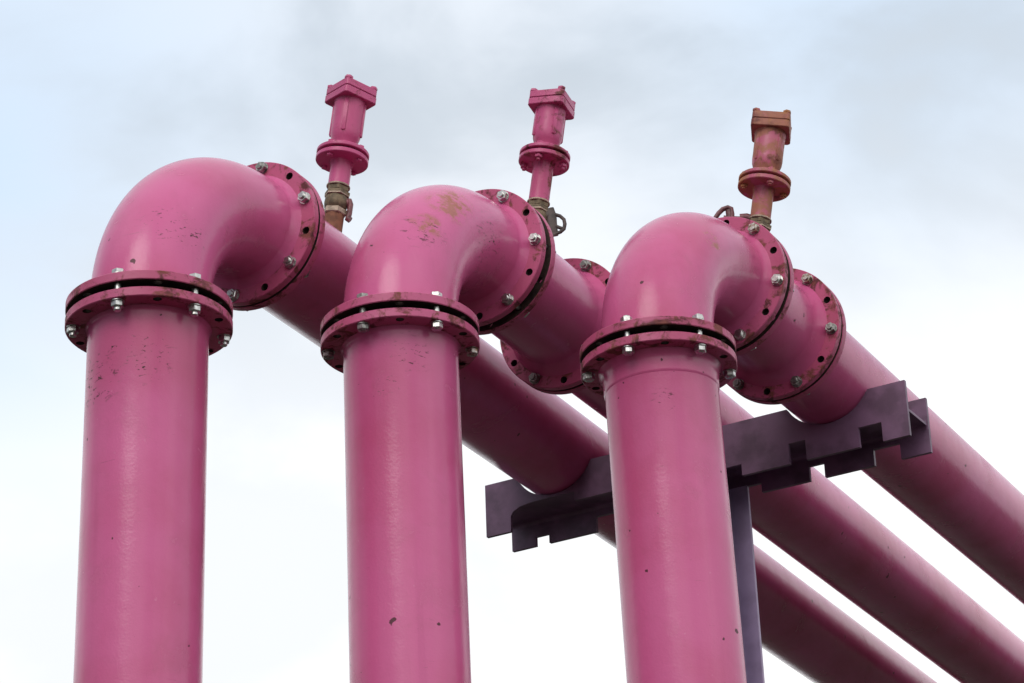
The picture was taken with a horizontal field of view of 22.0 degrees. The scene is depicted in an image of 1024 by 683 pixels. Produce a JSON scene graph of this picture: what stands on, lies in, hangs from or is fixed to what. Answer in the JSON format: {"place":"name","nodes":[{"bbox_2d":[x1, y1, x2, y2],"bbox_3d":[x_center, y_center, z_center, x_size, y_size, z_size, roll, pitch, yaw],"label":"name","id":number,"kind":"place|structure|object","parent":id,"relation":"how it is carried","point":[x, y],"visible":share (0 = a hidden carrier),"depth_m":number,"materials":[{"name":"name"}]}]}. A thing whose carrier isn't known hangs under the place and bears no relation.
{"place":"outdoors","nodes":[
{"label":"outdoors","id":0,"kind":"place"},
{"bbox_2d":[0,0,1023,682],"label":"sky","id":1,"kind":"structure","parent":0,"point":[903,160],"materials":[{"name":"white"}]},
{"label":"ground","id":2,"kind":"structure","parent":0,"visible":0},
{"bbox_2d":[65,157,936,682],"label":"pipeline","id":3,"kind":"object","parent":2,"relation":"on","point":[193,255],"visible":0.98,"depth_m":7.03,"materials":[{"name":"pink paint"}]},
{"bbox_2d":[315,74,377,232],"bbox_3d":[-0.529,-0.539,8.247,0.171,0.609,0.168,17,-31,-35],"label":"air valve","id":4,"kind":"object","parent":3,"relation":"on","point":[342,155],"visible":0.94,"depth_m":8.25,"materials":[{"name":"pink paint"}]},
{"bbox_2d":[320,185,1023,682],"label":"pipeline","id":5,"kind":"object","parent":2,"relation":"on","point":[440,279],"visible":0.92,"depth_m":7.42,"materials":[{"name":"pink paint"}]},
{"bbox_2d":[518,85,575,236],"bbox_3d":[0.106,-0.525,8.510,0.197,0.636,0.167,-11,-26,18],"label":"air valve","id":6,"kind":"object","parent":5,"relation":"attached to","point":[544,158],"visible":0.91,"depth_m":8.52,"materials":[{"name":"pink paint"}]},
{"bbox_2d":[485,380,932,682],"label":"pipe support","id":7,"kind":"object","parent":2,"relation":"on","point":[779,450],"visible":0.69,"depth_m":8.88,"materials":[{"name":"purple metal"}]},
{"bbox_2d":[579,212,1023,682],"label":"pipeline","id":8,"kind":"object","parent":2,"relation":"on","point":[699,310],"visible":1,"depth_m":7.48,"materials":[{"name":"pink paint"}]},
{"bbox_2d":[714,107,791,231],"bbox_3d":[0.790,-0.461,8.546,0.288,0.621,0.171,-2,-25,0],"label":"air valve","id":9,"kind":"object","parent":8,"relation":"attached to","point":[764,183],"visible":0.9,"depth_m":8.56,"materials":[{"name":"pink paint"}]}
]}

